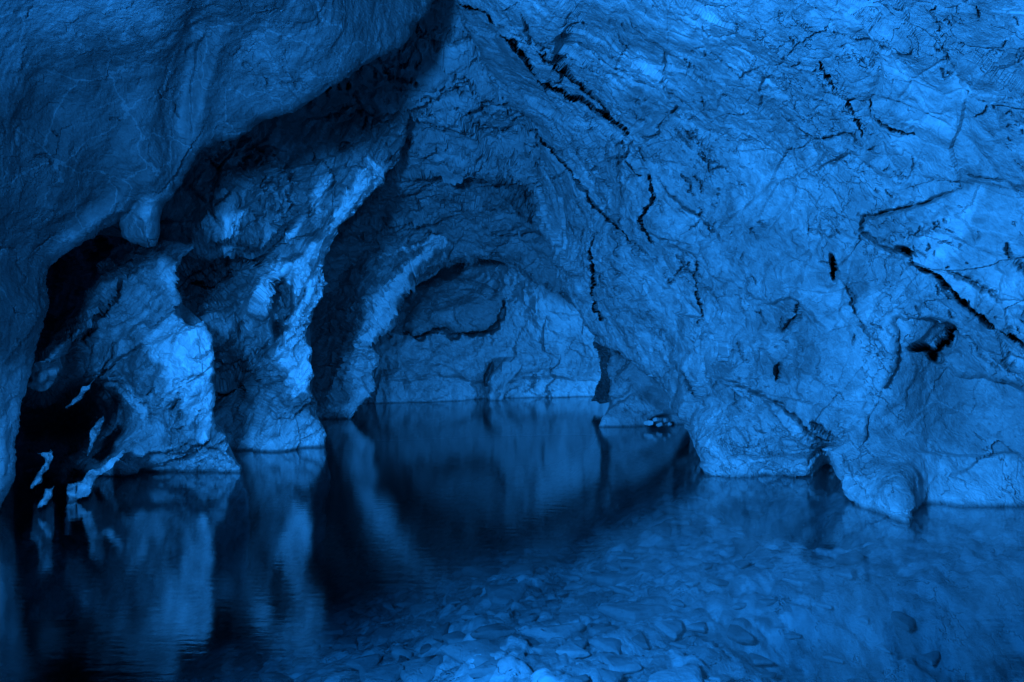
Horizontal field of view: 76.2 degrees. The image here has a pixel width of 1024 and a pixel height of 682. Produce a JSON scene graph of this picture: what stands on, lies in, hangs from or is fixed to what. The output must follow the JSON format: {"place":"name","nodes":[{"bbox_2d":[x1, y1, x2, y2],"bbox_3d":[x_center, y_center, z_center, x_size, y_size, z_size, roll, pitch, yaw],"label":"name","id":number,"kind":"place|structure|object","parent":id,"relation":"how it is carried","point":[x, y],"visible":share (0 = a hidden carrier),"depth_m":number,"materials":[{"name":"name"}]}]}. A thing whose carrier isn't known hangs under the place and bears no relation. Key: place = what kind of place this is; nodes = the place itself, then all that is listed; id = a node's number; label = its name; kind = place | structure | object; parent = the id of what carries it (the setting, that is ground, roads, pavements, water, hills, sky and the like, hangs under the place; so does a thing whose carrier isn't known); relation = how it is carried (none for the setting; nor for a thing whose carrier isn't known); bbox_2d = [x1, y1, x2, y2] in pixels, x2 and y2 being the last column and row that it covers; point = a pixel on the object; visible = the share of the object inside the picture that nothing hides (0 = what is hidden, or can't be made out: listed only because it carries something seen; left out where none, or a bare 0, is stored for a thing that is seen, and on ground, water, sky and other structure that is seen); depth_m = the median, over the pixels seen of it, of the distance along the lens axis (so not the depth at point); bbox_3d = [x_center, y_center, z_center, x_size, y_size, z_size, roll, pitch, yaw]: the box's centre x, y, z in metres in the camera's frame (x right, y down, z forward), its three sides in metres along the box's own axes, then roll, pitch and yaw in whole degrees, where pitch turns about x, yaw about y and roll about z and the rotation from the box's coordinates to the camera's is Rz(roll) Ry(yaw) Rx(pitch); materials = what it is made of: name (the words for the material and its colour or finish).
{"place":"outdoors","nodes":[
{"label":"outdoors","id":0,"kind":"place"},
{"bbox_2d":[0,0,433,509],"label":"rock overhang","id":1,"kind":"object","parent":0,"point":[116,116],"visible":1,"depth_m":4.61,"materials":[{"name":"stone"}]},
{"bbox_2d":[323,0,571,304],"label":"cave ceiling","id":2,"kind":"structure","parent":0,"point":[462,174],"depth_m":9.58,"materials":[{"name":"stone"}]},
{"bbox_2d":[363,257,600,403],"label":"back wall","id":3,"kind":"structure","parent":0,"point":[544,335],"depth_m":14.97,"materials":[{"name":"stone"}]},
{"bbox_2d":[402,279,501,335],"bbox_3d":[-1.403,-0.759,14.770,2.377,1.316,1.902,0,0,0],"label":"boulder","id":4,"kind":"object","parent":3,"relation":"attached to","point":[458,305],"visible":0.94,"depth_m":14.18,"materials":[{"name":"stone"}]},
{"bbox_2d":[487,357,521,400],"bbox_3d":[-0.172,0.935,14.785,0.790,1.143,1.181,0,0,0],"label":"rock slab","id":5,"kind":"object","parent":3,"relation":"on","point":[504,373],"visible":0.89,"depth_m":14.43,"materials":[{"name":"stone"}]},
{"bbox_2d":[0,509,1023,681],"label":"pool bed","id":6,"kind":"object","parent":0,"point":[961,605],"visible":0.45,"depth_m":4.27,"materials":[{"name":"stone"}]},
{"bbox_2d":[6,240,250,621],"bbox_3d":[-4.747,0.903,7.586,5.433,4.023,2.321,0,0,44],"label":"rock outcrop","id":7,"kind":"object","parent":6,"relation":"on","point":[132,336],"visible":0.77,"depth_m":6.20,"materials":[{"name":"stone"}]},
{"bbox_2d":[31,449,52,488],"bbox_3d":[-3.786,1.040,5.262,0.141,0.390,0.929,0,0,-36],"label":"rock fin","id":8,"kind":"object","parent":7,"relation":"on","point":[48,456],"visible":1,"depth_m":4.99,"materials":[{"name":"stone"}]},
{"bbox_2d":[37,486,53,507],"bbox_3d":[-3.736,1.268,5.233,0.120,0.311,0.870,0,0,-36],"label":"rock fin","id":9,"kind":"object","parent":7,"relation":"on","point":[47,495],"visible":0.88,"depth_m":4.92,"materials":[{"name":"stone"}]},
{"bbox_2d":[65,379,94,408],"bbox_3d":[-3.870,0.478,5.852,0.233,0.298,0.920,0,0,-33],"label":"rock fin","id":10,"kind":"object","parent":7,"relation":"on","point":[79,397],"visible":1,"depth_m":5.57,"materials":[{"name":"stone"}]},
{"bbox_2d":[87,417,103,455],"bbox_3d":[-3.822,0.896,5.997,0.134,0.452,0.961,0,0,-33],"label":"rock fin","id":11,"kind":"object","parent":7,"relation":"on","point":[95,431],"visible":1,"depth_m":5.66,"materials":[{"name":"stone"}]},
{"bbox_2d":[258,636,274,647],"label":"stone","id":12,"kind":"object","parent":6,"relation":"on","point":[265,642],"visible":0.94,"depth_m":5.50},
{"bbox_2d":[253,647,279,656],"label":"stone","id":13,"kind":"object","parent":6,"relation":"on","point":[262,652],"visible":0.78,"depth_m":5.21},
{"bbox_2d":[263,652,281,666],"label":"stone","id":14,"kind":"object","parent":6,"relation":"on","point":[270,660],"visible":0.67,"depth_m":4.66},
{"bbox_2d":[258,671,290,681],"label":"stone","id":15,"kind":"object","parent":6,"relation":"on","point":[274,676],"visible":1,"depth_m":3.91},
{"bbox_2d":[291,655,310,668],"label":"stone","id":16,"kind":"object","parent":6,"relation":"on","point":[297,660],"visible":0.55,"depth_m":4.30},
{"bbox_2d":[291,644,319,657],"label":"stone","id":17,"kind":"object","parent":6,"relation":"on","point":[309,650],"visible":0.83,"depth_m":4.64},
{"bbox_2d":[318,619,335,624],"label":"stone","id":18,"kind":"object","parent":6,"relation":"on","point":[324,622],"visible":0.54,"depth_m":5.53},
{"bbox_2d":[316,634,338,647],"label":"stone","id":19,"kind":"object","parent":6,"relation":"on","point":[323,641],"visible":0.8,"depth_m":4.82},
{"bbox_2d":[318,625,343,636],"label":"stone","id":20,"kind":"object","parent":6,"relation":"on","point":[334,630],"visible":0.81,"depth_m":5.04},
{"bbox_2d":[332,636,357,650],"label":"stone","id":21,"kind":"object","parent":6,"relation":"on","point":[344,643],"visible":0.88,"depth_m":4.48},
{"bbox_2d":[346,654,381,670],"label":"stone","id":22,"kind":"object","parent":6,"relation":"on","point":[357,664],"visible":0.84,"depth_m":3.87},
{"bbox_2d":[359,663,399,681],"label":"stone","id":23,"kind":"object","parent":6,"relation":"on","point":[386,673],"visible":0.73,"depth_m":3.51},
{"bbox_2d":[369,627,395,646],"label":"stone","id":24,"kind":"object","parent":6,"relation":"on","point":[380,636],"visible":0.72,"depth_m":4.30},
{"bbox_2d":[383,602,394,610],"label":"stone","id":25,"kind":"object","parent":6,"relation":"on","point":[387,606],"visible":0.96,"depth_m":5.29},
{"bbox_2d":[391,645,411,659],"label":"stone","id":26,"kind":"object","parent":6,"relation":"on","point":[397,651],"visible":0.83,"depth_m":3.88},
{"bbox_2d":[395,595,408,606],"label":"stone","id":27,"kind":"object","parent":6,"relation":"on","point":[401,599],"visible":0.91,"depth_m":5.41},
{"bbox_2d":[398,655,406,662],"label":"stone","id":28,"kind":"object","parent":6,"relation":"on","point":[401,659],"visible":0.6,"depth_m":3.74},
{"bbox_2d":[396,601,414,608],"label":"stone","id":29,"kind":"object","parent":6,"relation":"on","point":[407,604],"visible":0.97,"depth_m":5.16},
{"bbox_2d":[413,584,421,591],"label":"stone","id":30,"kind":"object","parent":6,"relation":"on","point":[418,588],"visible":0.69,"depth_m":5.60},
{"bbox_2d":[398,655,443,681],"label":"stone","id":31,"kind":"object","parent":6,"relation":"on","point":[423,669],"visible":0.85,"depth_m":3.37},
{"bbox_2d":[409,603,438,617],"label":"stone","id":32,"kind":"object","parent":6,"relation":"on","point":[416,610],"visible":0.87,"depth_m":4.74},
{"bbox_2d":[419,643,431,653],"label":"stone","id":33,"kind":"object","parent":6,"relation":"on","point":[425,648],"visible":0.99,"depth_m":3.80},
{"bbox_2d":[433,622,449,641],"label":"stone","id":34,"kind":"object","parent":6,"relation":"on","point":[440,631],"visible":0.9,"depth_m":4.00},
{"bbox_2d":[441,631,465,644],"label":"stone","id":35,"kind":"object","parent":6,"relation":"on","point":[453,637],"visible":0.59,"depth_m":3.78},
{"bbox_2d":[450,597,460,604],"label":"stone","id":36,"kind":"object","parent":6,"relation":"on","point":[455,601],"visible":0.92,"depth_m":4.65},
{"bbox_2d":[461,610,474,619],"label":"stone","id":37,"kind":"object","parent":6,"relation":"on","point":[467,614],"visible":0.84,"depth_m":4.17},
{"bbox_2d":[440,639,502,666],"bbox_3d":[-0.166,1.596,3.318,0.317,0.098,0.246,0,0,39],"label":"stone","id":38,"kind":"object","parent":6,"relation":"on","point":[463,652],"visible":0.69,"depth_m":3.29,"materials":[{"name":"stone"}]},
{"bbox_2d":[472,587,482,596],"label":"stone","id":39,"kind":"object","parent":6,"relation":"on","point":[477,591],"visible":1,"depth_m":4.69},
{"bbox_2d":[471,581,485,589],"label":"stone","id":40,"kind":"object","parent":6,"relation":"on","point":[474,585],"visible":0.88,"depth_m":4.87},
{"bbox_2d":[468,660,498,677],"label":"stone","id":41,"kind":"object","parent":6,"relation":"on","point":[485,668],"visible":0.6,"depth_m":3.04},
{"bbox_2d":[487,609,496,614],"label":"stone","id":42,"kind":"object","parent":6,"relation":"on","point":[490,612],"visible":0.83,"depth_m":4.14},
{"bbox_2d":[470,623,515,639],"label":"stone","id":43,"kind":"object","parent":6,"relation":"on","point":[494,631],"visible":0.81,"depth_m":3.64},
{"bbox_2d":[488,617,503,623],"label":"stone","id":44,"kind":"object","parent":6,"relation":"on","point":[498,619],"visible":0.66,"depth_m":3.94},
{"bbox_2d":[485,583,528,605],"bbox_3d":[-0.043,1.738,4.457,0.309,0.085,0.260,-5,6,4],"label":"stone","id":45,"kind":"object","parent":6,"relation":"on","point":[501,594],"visible":0.85,"depth_m":4.44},
{"bbox_2d":[507,579,517,583],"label":"stone","id":46,"kind":"object","parent":6,"relation":"on","point":[512,581],"visible":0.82,"depth_m":4.68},
{"bbox_2d":[500,563,533,577],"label":"stone","id":47,"kind":"object","parent":6,"relation":"on","point":[518,569],"visible":0.91,"depth_m":4.97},
{"bbox_2d":[518,612,537,624],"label":"stone","id":48,"kind":"object","parent":6,"relation":"on","point":[525,617],"visible":0.82,"depth_m":3.90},
{"bbox_2d":[531,646,555,654],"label":"stone","id":49,"kind":"object","parent":6,"relation":"on","point":[542,650],"visible":0.99,"depth_m":3.23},
{"bbox_2d":[523,622,584,639],"bbox_3d":[0.221,1.618,3.628,0.334,0.075,0.194,-4,1,20],"label":"stone","id":50,"kind":"object","parent":6,"relation":"on","point":[549,632],"visible":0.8,"depth_m":3.60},
{"bbox_2d":[547,603,560,609],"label":"stone","id":51,"kind":"object","parent":6,"relation":"on","point":[552,606],"visible":1,"depth_m":4.11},
{"bbox_2d":[557,590,567,595],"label":"stone","id":52,"kind":"object","parent":6,"relation":"on","point":[562,592],"visible":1,"depth_m":4.39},
{"bbox_2d":[557,573,579,580],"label":"stone","id":53,"kind":"object","parent":6,"relation":"on","point":[569,577],"visible":1,"depth_m":4.77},
{"bbox_2d":[565,556,576,563],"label":"stone","id":54,"kind":"object","parent":6,"relation":"on","point":[570,560],"visible":0.87,"depth_m":5.30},
{"bbox_2d":[555,641,589,657],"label":"stone","id":55,"kind":"object","parent":6,"relation":"on","point":[571,649],"visible":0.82,"depth_m":3.25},
{"bbox_2d":[564,581,582,590],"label":"stone","id":56,"kind":"object","parent":6,"relation":"on","point":[573,585],"visible":0.95,"depth_m":4.50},
{"bbox_2d":[565,674,588,681],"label":"stone","id":57,"kind":"object","parent":6,"relation":"on","point":[582,678],"visible":1,"depth_m":2.92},
{"bbox_2d":[574,638,587,648],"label":"stone","id":58,"kind":"object","parent":6,"relation":"on","point":[581,643],"visible":0.38,"depth_m":3.39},
{"bbox_2d":[588,567,599,572],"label":"stone","id":59,"kind":"object","parent":6,"relation":"on","point":[593,569],"visible":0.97,"depth_m":4.77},
{"bbox_2d":[587,623,618,636],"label":"stone","id":60,"kind":"object","parent":6,"relation":"on","point":[593,629],"visible":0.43,"depth_m":3.58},
{"bbox_2d":[589,637,621,654],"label":"stone","id":61,"kind":"object","parent":6,"relation":"on","point":[611,644],"visible":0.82,"depth_m":3.35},
{"bbox_2d":[582,572,635,588],"bbox_3d":[0.693,1.612,4.386,0.432,0.084,0.166,1,-3,3],"label":"stone","id":62,"kind":"object","parent":6,"relation":"on","point":[606,580],"visible":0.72,"depth_m":4.37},
{"bbox_2d":[596,668,623,681],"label":"stone","id":63,"kind":"object","parent":6,"relation":"on","point":[606,675],"visible":0.97,"depth_m":2.96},
{"bbox_2d":[604,563,620,571],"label":"stone","id":64,"kind":"object","parent":6,"relation":"on","point":[616,567],"visible":0.98,"depth_m":4.68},
{"bbox_2d":[600,655,641,673],"bbox_3d":[0.504,1.553,3.142,0.155,0.050,0.204,1,-2,-28],"label":"stone","id":65,"kind":"object","parent":6,"relation":"on","point":[623,665],"visible":0.88,"depth_m":3.09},
{"bbox_2d":[608,585,633,595],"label":"stone","id":66,"kind":"object","parent":6,"relation":"on","point":[622,590],"visible":1,"depth_m":4.17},
{"bbox_2d":[610,528,636,545],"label":"stone","id":67,"kind":"object","parent":6,"relation":"on","point":[619,536],"visible":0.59,"depth_m":5.48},
{"bbox_2d":[617,555,633,559],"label":"stone","id":68,"kind":"object","parent":6,"relation":"on","point":[624,557],"visible":1,"depth_m":4.79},
{"bbox_2d":[622,519,632,527],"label":"stone","id":69,"kind":"object","parent":6,"relation":"on","point":[627,523],"visible":0.85,"depth_m":6.00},
{"bbox_2d":[620,560,641,568],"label":"stone","id":70,"kind":"object","parent":6,"relation":"on","point":[633,564],"visible":0.88,"depth_m":4.57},
{"bbox_2d":[596,603,672,623],"bbox_3d":[0.724,1.583,3.782,0.450,0.088,0.173,2,-1,-2],"label":"stone","id":71,"kind":"object","parent":6,"relation":"on","point":[634,613],"visible":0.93,"depth_m":3.77,"materials":[{"name":"stone"}]},
{"bbox_2d":[631,630,648,649],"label":"stone","id":72,"kind":"object","parent":6,"relation":"on","point":[639,639],"visible":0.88,"depth_m":3.40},
{"bbox_2d":[633,546,648,553],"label":"stone","id":73,"kind":"object","parent":6,"relation":"on","point":[641,549],"visible":0.9,"depth_m":4.81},
{"bbox_2d":[651,521,671,537],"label":"stone","id":74,"kind":"object","parent":6,"relation":"on","point":[663,529],"visible":0.85,"depth_m":5.14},
{"bbox_2d":[655,620,682,640],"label":"stone","id":75,"kind":"object","parent":6,"relation":"on","point":[672,630],"visible":1,"depth_m":3.53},
{"bbox_2d":[647,664,702,681],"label":"stone","id":76,"kind":"object","parent":6,"relation":"on","point":[690,673],"visible":1,"depth_m":2.96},
{"bbox_2d":[669,598,683,606],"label":"stone","id":77,"kind":"object","parent":6,"relation":"on","point":[677,602],"visible":1,"depth_m":3.83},
{"bbox_2d":[669,641,691,648],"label":"stone","id":78,"kind":"object","parent":6,"relation":"on","point":[681,644],"visible":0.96,"depth_m":3.38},
{"bbox_2d":[671,518,691,525],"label":"stone","id":79,"kind":"object","parent":6,"relation":"on","point":[686,521],"visible":1,"depth_m":5.27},
{"bbox_2d":[670,557,702,566],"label":"stone","id":80,"kind":"object","parent":6,"relation":"on","point":[689,561],"visible":0.95,"depth_m":4.30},
{"bbox_2d":[682,580,697,586],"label":"stone","id":81,"kind":"object","parent":6,"relation":"on","point":[690,583],"visible":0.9,"depth_m":4.01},
{"bbox_2d":[685,622,706,632],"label":"stone","id":82,"kind":"object","parent":6,"relation":"on","point":[699,627],"visible":1,"depth_m":3.56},
{"bbox_2d":[701,563,712,568],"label":"stone","id":83,"kind":"object","parent":6,"relation":"on","point":[706,565],"visible":1,"depth_m":4.20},
{"bbox_2d":[707,578,728,585],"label":"stone","id":84,"kind":"object","parent":6,"relation":"on","point":[718,582],"visible":1,"depth_m":3.96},
{"bbox_2d":[709,674,730,681],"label":"stone","id":85,"kind":"object","parent":6,"relation":"on","point":[722,678],"visible":1,"depth_m":3.02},
{"bbox_2d":[712,527,743,541],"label":"stone","id":86,"kind":"object","parent":6,"relation":"on","point":[719,534],"visible":0.9,"depth_m":4.73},
{"bbox_2d":[733,603,746,608],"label":"stone","id":87,"kind":"object","parent":6,"relation":"on","point":[739,605],"visible":1,"depth_m":3.72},
{"bbox_2d":[727,624,753,643],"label":"stone","id":88,"kind":"object","parent":6,"relation":"on","point":[737,633],"visible":0.92,"depth_m":3.46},
{"bbox_2d":[734,559,749,568],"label":"stone","id":89,"kind":"object","parent":6,"relation":"on","point":[740,563],"visible":1,"depth_m":4.13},
{"bbox_2d":[731,537,760,558],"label":"stone","id":90,"kind":"object","parent":6,"relation":"on","point":[744,547],"visible":0.91,"depth_m":4.38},
{"bbox_2d":[747,534,773,541],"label":"stone","id":91,"kind":"object","parent":6,"relation":"on","point":[767,537],"visible":0.35,"depth_m":4.81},
{"bbox_2d":[749,653,772,664],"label":"stone","id":92,"kind":"object","parent":6,"relation":"on","point":[756,659],"visible":1,"depth_m":3.35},
{"bbox_2d":[755,560,774,568],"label":"stone","id":93,"kind":"object","parent":6,"relation":"on","point":[760,564],"visible":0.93,"depth_m":4.04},
{"bbox_2d":[757,599,777,605],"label":"stone","id":94,"kind":"object","parent":6,"relation":"on","point":[766,602],"visible":1,"depth_m":3.75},
{"bbox_2d":[779,544,791,550],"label":"stone","id":95,"kind":"object","parent":6,"relation":"on","point":[784,547],"visible":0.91,"depth_m":4.34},
{"bbox_2d":[784,632,801,638],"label":"stone","id":96,"kind":"object","parent":6,"relation":"on","point":[792,635],"visible":1,"depth_m":3.56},
{"bbox_2d":[782,578,810,586],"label":"stone","id":97,"kind":"object","parent":6,"relation":"on","point":[799,582],"visible":1,"depth_m":3.88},
{"bbox_2d":[793,553,806,563],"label":"stone","id":98,"kind":"object","parent":6,"relation":"on","point":[800,558],"visible":0.93,"depth_m":4.09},
{"bbox_2d":[816,600,831,608],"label":"stone","id":99,"kind":"object","parent":6,"relation":"on","point":[819,603],"visible":0.95,"depth_m":3.70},
{"bbox_2d":[823,653,842,663],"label":"stone","id":100,"kind":"object","parent":6,"relation":"on","point":[832,657],"visible":1,"depth_m":3.48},
{"bbox_2d":[832,567,854,579],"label":"stone","id":101,"kind":"object","parent":6,"relation":"on","point":[846,572],"visible":1,"depth_m":3.94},
{"bbox_2d":[835,549,864,564],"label":"stone","id":102,"kind":"object","parent":6,"relation":"on","point":[854,556],"visible":1,"depth_m":4.11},
{"bbox_2d":[842,678,863,681],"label":"stone","id":103,"kind":"object","parent":6,"relation":"on","point":[854,680],"visible":0.98,"depth_m":3.42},
{"bbox_2d":[855,615,868,623],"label":"stone","id":104,"kind":"object","parent":6,"relation":"on","point":[863,619],"visible":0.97,"depth_m":3.67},
{"bbox_2d":[876,644,890,652],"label":"stone","id":105,"kind":"object","parent":6,"relation":"on","point":[881,647],"visible":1,"depth_m":3.56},
{"bbox_2d":[891,611,913,630],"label":"stone","id":106,"kind":"object","parent":6,"relation":"on","point":[903,621],"visible":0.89,"depth_m":3.67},
{"bbox_2d":[822,286,1023,540],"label":"rock buttress","id":107,"kind":"object","parent":6,"relation":"on","point":[939,431],"visible":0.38,"depth_m":5.28,"materials":[{"name":"stone"}]},
{"bbox_2d":[942,334,1023,392],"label":"rock strut","id":108,"kind":"object","parent":107,"relation":"attached to","point":[968,358],"visible":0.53,"depth_m":5.15,"materials":[{"name":"stone"}]},
{"bbox_2d":[919,650,939,665],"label":"stone","id":109,"kind":"object","parent":6,"relation":"on","point":[931,658],"visible":1,"depth_m":3.55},
{"bbox_2d":[0,397,1023,553],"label":"water","id":110,"kind":"structure","parent":0,"point":[539,453],"depth_m":5.92,"materials":[{"name":"liquid"}]},
{"bbox_2d":[66,449,125,503],"bbox_3d":[-3.564,1.314,5.599,0.457,0.893,1.178,0,0,-34],"label":"rock fin","id":111,"kind":"object","parent":110,"relation":"in","point":[84,487],"visible":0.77,"depth_m":5.32,"materials":[{"name":"stone"}]},
{"bbox_2d":[34,65,409,571],"bbox_3d":[-5.349,-0.562,8.410,8.445,7.796,3.805,0,0,7],"label":"rock rib","id":112,"kind":"object","parent":110,"relation":"in","point":[257,215],"visible":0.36,"depth_m":7.70,"materials":[{"name":"stone"}]},
{"bbox_2d":[310,234,453,418],"bbox_3d":[-3.207,-0.316,12.280,4.245,4.974,3.321,0,0,0],"label":"rock rib","id":113,"kind":"object","parent":110,"relation":"in","point":[355,318],"visible":0.36,"depth_m":11.77,"materials":[{"name":"stone"}]},
{"bbox_2d":[598,349,682,426],"bbox_3d":[2.123,0.883,10.578,1.578,1.985,2.373,0,0,21],"label":"rock slab","id":114,"kind":"object","parent":110,"relation":"in","point":[637,396],"visible":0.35,"depth_m":10.17,"materials":[{"name":"stone"}]},
{"bbox_2d":[592,339,610,403],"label":"rock spur","id":115,"kind":"structure","parent":114,"relation":"attached to","point":[601,392],"depth_m":11.43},
{"bbox_2d":[454,0,1023,477],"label":"cave wall","id":116,"kind":"structure","parent":0,"point":[764,226],"depth_m":5.51,"materials":[{"name":"stone"}]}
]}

